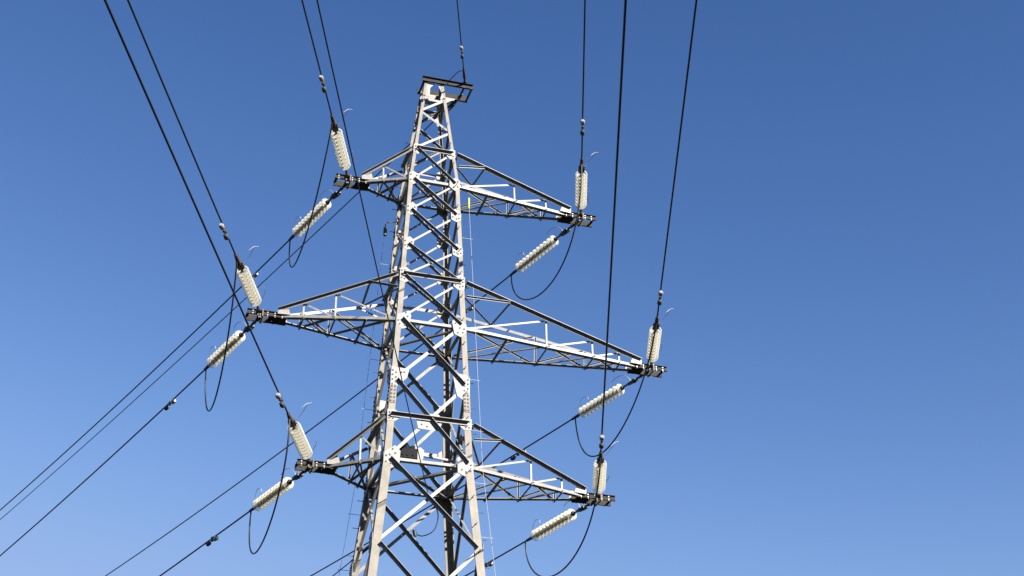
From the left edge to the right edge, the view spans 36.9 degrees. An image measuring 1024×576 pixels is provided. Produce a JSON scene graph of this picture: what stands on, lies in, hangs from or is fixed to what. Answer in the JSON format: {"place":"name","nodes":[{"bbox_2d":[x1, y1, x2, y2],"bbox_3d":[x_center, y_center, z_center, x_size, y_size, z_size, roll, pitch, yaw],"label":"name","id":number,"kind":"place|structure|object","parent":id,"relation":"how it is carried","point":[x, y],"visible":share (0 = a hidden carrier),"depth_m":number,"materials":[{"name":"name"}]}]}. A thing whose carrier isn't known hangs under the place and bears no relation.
{"place":"outdoors","nodes":[
{"label":"outdoors","id":0,"kind":"place"},
{"bbox_2d":[0,0,1023,575],"label":"sky","id":1,"kind":"structure","parent":0,"point":[840,392],"materials":[{"name":"blue"}]},
{"bbox_3d":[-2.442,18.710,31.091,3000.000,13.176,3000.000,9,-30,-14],"label":"ground","id":2,"kind":"structure","parent":0,"visible":0},
{"bbox_2d":[245,75,666,575],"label":"lattice pylon","id":3,"kind":"object","parent":2,"relation":"on","point":[441,420],"visible":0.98,"depth_m":40.47,"materials":[{"name":"metal"}]},
{"bbox_2d":[204,316,260,370],"bbox_3d":[-7.516,1.397,41.005,0.330,0.543,3.349,0,-27,-40],"label":"insulator string","id":4,"kind":"object","parent":3,"relation":"attached to","point":[231,344],"visible":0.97,"depth_m":41.00,"materials":[{"name":"ceramic"}]},
{"bbox_2d":[0,370,203,555],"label":"conductor wire","id":5,"kind":"object","parent":4,"relation":"attached to","point":[195,378],"visible":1,"depth_m":46.95,"materials":[{"name":"metal"}]},
{"bbox_2d":[164,399,175,410],"bbox_3d":[-9.739,3.299,43.669,0.122,0.182,0.653,19,-37,-30],"label":"vibration damper","id":6,"kind":"object","parent":5,"relation":"attached to","point":[173,401],"visible":1,"depth_m":43.65,"materials":[{"name":"metal"}]},
{"bbox_2d":[234,246,265,315],"bbox_3d":[-6.412,-0.154,38.461,0.753,0.433,3.120,-19,-29,-7],"label":"insulator string","id":7,"kind":"object","parent":3,"relation":"attached to","point":[246,279],"visible":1,"depth_m":38.19,"materials":[{"name":"ceramic"}]},
{"bbox_2d":[127,0,235,254],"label":"conductor wire","id":8,"kind":"object","parent":7,"relation":"attached to","point":[151,56],"visible":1,"depth_m":32.04,"materials":[{"name":"metal"}]},
{"bbox_2d":[219,223,228,239],"bbox_3d":[-6.761,-1.349,35.996,0.122,0.182,0.653,-2,-30,3],"label":"vibration damper","id":9,"kind":"object","parent":8,"relation":"attached to","point":[222,227],"visible":1,"depth_m":35.99,"materials":[{"name":"metal"}]},
{"bbox_2d":[205,261,237,411],"bbox_3d":[-7.485,1.594,39.242,0.205,2.071,6.003,9,-30,-14],"label":"jumper wire","id":10,"kind":"object","parent":7,"relation":"hanging from","point":[225,347],"visible":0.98,"depth_m":38.04,"materials":[{"name":"metal"}]},
{"bbox_2d":[249,466,311,511],"bbox_3d":[-6.013,5.087,39.452,0.330,0.543,3.349,0,-26,-39],"label":"insulator string","id":11,"kind":"object","parent":3,"relation":"attached to","point":[287,483],"visible":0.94,"depth_m":39.45,"materials":[{"name":"ceramic"}]},
{"bbox_2d":[159,511,248,575],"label":"conductor wire","id":12,"kind":"object","parent":11,"relation":"attached to","point":[204,543],"visible":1,"depth_m":42.53,"materials":[{"name":"metal"}]},
{"bbox_2d":[206,536,218,545],"bbox_3d":[-8.242,6.931,42.144,0.122,0.181,0.653,19,-36,-30],"label":"vibration damper","id":13,"kind":"object","parent":12,"relation":"attached to","point":[215,538],"visible":1,"depth_m":42.12,"materials":[{"name":"metal"}]},
{"bbox_2d":[249,419,289,553],"bbox_3d":[-6.027,5.255,37.625,0.054,2.017,6.020,9,-30,-15],"label":"jumper wire","id":14,"kind":"object","parent":11,"relation":"hanging from","point":[276,499],"visible":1,"depth_m":35.83,"materials":[{"name":"metal"}]},
{"bbox_2d":[286,403,316,466],"bbox_3d":[-4.908,3.562,36.896,0.754,0.432,3.120,-19,-29,-7],"label":"insulator string","id":15,"kind":"object","parent":3,"relation":"attached to","point":[298,436],"visible":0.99,"depth_m":36.64,"materials":[{"name":"ceramic"}]},
{"bbox_2d":[104,0,288,413],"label":"conductor wire","id":16,"kind":"object","parent":15,"relation":"attached to","point":[162,130],"visible":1,"depth_m":27.06,"materials":[{"name":"metal"}]},
{"bbox_2d":[275,393,284,407],"bbox_3d":[-5.243,2.515,34.692,0.122,0.182,0.653,-2,-30,3],"label":"vibration damper","id":17,"kind":"object","parent":16,"relation":"attached to","point":[279,397],"visible":1,"depth_m":34.67,"materials":[{"name":"metal"}]},
{"bbox_2d":[288,182,348,240],"bbox_3d":[-5.567,-2.260,43.713,0.330,0.544,3.349,0,-27,-41],"label":"insulator string","id":18,"kind":"object","parent":3,"relation":"attached to","point":[335,194],"visible":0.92,"depth_m":43.70,"materials":[{"name":"ceramic"}]},
{"bbox_2d":[0,241,288,509],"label":"conductor wire","id":19,"kind":"object","parent":18,"relation":"attached to","point":[273,255],"visible":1,"depth_m":51.19,"materials":[{"name":"metal"}]},
{"bbox_2d":[289,122,332,267],"bbox_3d":[-5.594,-2.108,41.910,0.080,2.099,5.926,9,-31,-15],"label":"jumper wire","id":20,"kind":"object","parent":18,"relation":"hanging from","point":[314,202],"visible":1,"depth_m":40.64,"materials":[{"name":"metal"}]},
{"bbox_2d":[330,109,353,181],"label":"insulator string","id":21,"kind":"object","parent":3,"relation":"attached to","point":[335,127],"visible":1,"depth_m":40.96,"materials":[{"name":"ceramic"}]},
{"bbox_2d":[301,0,331,115],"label":"conductor wire","id":22,"kind":"object","parent":21,"relation":"attached to","point":[315,52],"visible":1,"depth_m":37.34,"materials":[{"name":"metal"}]},
{"bbox_2d":[319,75,326,92],"bbox_3d":[-4.754,-5.149,38.517,0.122,0.181,0.653,-1,-30,3],"label":"vibration damper","id":23,"kind":"object","parent":22,"relation":"attached to","point":[321,80],"visible":1,"depth_m":38.48,"materials":[{"name":"metal"}]},
{"bbox_2d":[338,222,394,573],"bbox_3d":[-4.493,7.440,38.575,2.524,20.798,0.259,-15,-33,25],"label":"safety line","id":24,"kind":"object","parent":3,"relation":"attached to","point":[385,231],"visible":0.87,"depth_m":41.17,"materials":[{"name":"metal"}]},
{"bbox_2d":[316,0,427,491],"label":"communication cable","id":25,"kind":"object","parent":3,"relation":"attached to","point":[367,224],"visible":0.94,"depth_m":27.12,"materials":[{"name":"metal"}]},
{"bbox_2d":[412,509,438,536],"bbox_3d":[-2.181,5.809,38.675,0.654,0.960,0.195,2,-29,-3],"label":"cable loop","id":26,"kind":"object","parent":3,"relation":"hanging from","point":[415,534],"visible":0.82,"depth_m":38.52,"materials":[{"name":"metal"}]},
{"bbox_2d":[399,445,455,462],"bbox_3d":[-2.122,4.234,38.590,1.490,0.419,0.195,10,-31,-16],"label":"joint box","id":27,"kind":"object","parent":3,"relation":"attached to","point":[406,451],"visible":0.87,"depth_m":38.44,"materials":[{"name":"grey metal"}]},
{"bbox_2d":[447,94,462,109],"bbox_3d":[-1.741,-5.530,45.655,0.100,0.100,0.920,0,-26,-40],"label":"earth wire clamp","id":28,"kind":"object","parent":3,"relation":"attached to","point":[450,105],"visible":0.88,"depth_m":45.70,"materials":[{"name":"metal"}]},
{"bbox_2d":[0,110,444,519],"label":"earth wire","id":29,"kind":"object","parent":28,"relation":"attached to","point":[215,326],"visible":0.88,"depth_m":56.91,"materials":[{"name":"metal"}]},
{"bbox_2d":[463,67,466,82],"bbox_3d":[-1.389,-6.162,44.665,0.100,0.100,0.920,-17,-29,-7],"label":"earth wire clamp","id":30,"kind":"object","parent":3,"relation":"attached to","point":[464,77],"visible":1,"depth_m":44.59,"materials":[{"name":"metal"}]},
{"bbox_2d":[456,0,463,66],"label":"earth wire","id":31,"kind":"object","parent":30,"relation":"attached to","point":[459,29],"visible":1,"depth_m":42.69,"materials":[{"name":"metal"}]},
{"bbox_2d":[460,46,463,58],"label":"vibration damper","id":32,"kind":"object","parent":31,"relation":"attached to","point":[461,55],"visible":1,"depth_m":43.57,"materials":[{"name":"metal"}]},
{"bbox_2d":[461,198,495,575],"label":"safety line","id":33,"kind":"object","parent":3,"relation":"attached to","point":[477,373],"visible":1,"depth_m":39.56,"materials":[{"name":"grey metal"}]},
{"bbox_2d":[509,219,580,275],"bbox_3d":[0.913,-1.266,45.372,0.330,0.544,3.349,-1,-28,-43],"label":"insulator string","id":34,"kind":"object","parent":3,"relation":"attached to","point":[562,233],"visible":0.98,"depth_m":45.37,"materials":[{"name":"ceramic"}]},
{"bbox_2d":[105,276,509,575],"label":"conductor wire","id":35,"kind":"object","parent":34,"relation":"attached to","point":[292,442],"visible":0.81,"depth_m":55.55,"materials":[{"name":"metal"}]},
{"bbox_2d":[465,306,472,312],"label":"vibration damper","id":36,"kind":"object","parent":35,"relation":"attached to","point":[469,309],"visible":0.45,"depth_m":47.70,"materials":[{"name":"metal"}]},
{"bbox_2d":[526,500,597,541],"bbox_3d":[1.289,6.194,41.433,0.330,0.541,3.448,2,-27,-35],"label":"insulator string","id":37,"kind":"object","parent":3,"relation":"attached to","point":[554,524],"visible":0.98,"depth_m":41.45,"materials":[{"name":"ceramic"}]},
{"bbox_2d":[465,540,525,575],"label":"conductor wire","id":38,"kind":"object","parent":37,"relation":"attached to","point":[499,556],"visible":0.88,"depth_m":43.62,"materials":[{"name":"metal"}]},
{"bbox_2d":[485,562,492,566],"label":"vibration damper","id":39,"kind":"object","parent":38,"relation":"attached to","point":[490,564],"visible":0.61,"depth_m":44.04,"materials":[{"name":"metal"}]},
{"bbox_2d":[575,152,597,219],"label":"insulator string","id":40,"kind":"object","parent":3,"relation":"attached to","point":[582,189],"visible":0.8,"depth_m":42.63,"materials":[{"name":"ceramic"}]},
{"bbox_2d":[511,164,581,299],"bbox_3d":[0.899,-0.924,43.454,0.117,2.582,5.935,10,-31,-16],"label":"jumper wire","id":41,"kind":"object","parent":40,"relation":"hanging from","point":[545,289],"visible":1,"depth_m":41.52,"materials":[{"name":"metal"}]},
{"bbox_2d":[581,0,585,158],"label":"conductor wire","id":42,"kind":"object","parent":40,"relation":"attached to","point":[583,74],"visible":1,"depth_m":38.07,"materials":[{"name":"metal"}]},
{"bbox_2d":[580,119,584,135],"bbox_3d":[1.845,-4.223,40.117,0.122,0.182,0.653,-1,-30,1],"label":"vibration damper","id":43,"kind":"object","parent":42,"relation":"attached to","point":[582,123],"visible":1,"depth_m":40.09,"materials":[{"name":"metal"}]},
{"bbox_2d":[592,441,618,497],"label":"insulator string","id":44,"kind":"object","parent":3,"relation":"attached to","point":[601,472],"visible":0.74,"depth_m":38.44,"materials":[{"name":"ceramic"}]},
{"bbox_2d":[525,457,600,575],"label":"jumper wire","id":45,"kind":"object","parent":44,"relation":"hanging from","point":[584,535],"visible":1,"depth_m":38.20,"materials":[{"name":"metal"}]},
{"bbox_2d":[600,0,626,451],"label":"conductor wire","id":46,"kind":"object","parent":44,"relation":"attached to","point":[619,119],"visible":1,"depth_m":27.45,"materials":[{"name":"metal"}]},
{"bbox_2d":[599,435,604,448],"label":"vibration damper","id":47,"kind":"object","parent":46,"relation":"attached to","point":[601,444],"visible":1,"depth_m":36.61,"materials":[{"name":"metal"}]},
{"bbox_2d":[571,371,649,419],"bbox_3d":[2.741,2.955,43.520,0.330,0.544,3.228,-3,-26,-48],"label":"insulator string","id":48,"kind":"object","parent":3,"relation":"attached to","point":[610,395],"visible":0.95,"depth_m":43.55,"materials":[{"name":"ceramic"}]},
{"bbox_2d":[310,419,570,575],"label":"conductor wire","id":49,"kind":"object","parent":48,"relation":"attached to","point":[455,491],"visible":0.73,"depth_m":47.52,"materials":[{"name":"metal"}]},
{"bbox_2d":[510,450,525,460],"bbox_3d":[0.184,4.979,45.913,0.122,0.181,0.653,23,-42,-34],"label":"vibration damper","id":50,"kind":"object","parent":49,"relation":"attached to","point":[512,458],"visible":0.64,"depth_m":45.97,"materials":[{"name":"metal"}]},
{"bbox_2d":[646,308,672,370],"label":"insulator string","id":51,"kind":"object","parent":3,"relation":"attached to","point":[652,356],"visible":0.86,"depth_m":40.91,"materials":[{"name":"ceramic"}]},
{"bbox_2d":[575,322,656,456],"bbox_3d":[2.843,3.082,41.730,0.137,2.157,5.689,10,-31,-17],"label":"jumper wire","id":52,"kind":"object","parent":51,"relation":"hanging from","point":[631,408],"visible":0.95,"depth_m":40.78,"materials":[{"name":"metal"}]},
{"bbox_2d":[656,0,697,316],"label":"conductor wire","id":53,"kind":"object","parent":51,"relation":"attached to","point":[690,48],"visible":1,"depth_m":32.88,"materials":[{"name":"metal"}]},
{"bbox_2d":[657,290,662,304],"bbox_3d":[3.741,0.226,38.721,0.122,0.182,0.653,0,-30,1],"label":"vibration damper","id":54,"kind":"object","parent":53,"relation":"attached to","point":[660,294],"visible":1,"depth_m":38.68,"materials":[{"name":"metal"}]},
{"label":"communication cable","id":55,"kind":"object","parent":3,"relation":"attached to","visible":0},
{"bbox_2d":[350,517,402,561],"bbox_3d":[-3.566,6.698,40.944,0.100,0.225,3.602,16,-33,-25],"label":"cable grip","id":56,"kind":"object","parent":55,"relation":"attached to","point":[365,549],"visible":0.26,"depth_m":41.47,"materials":[{"name":"metal"}]}
]}

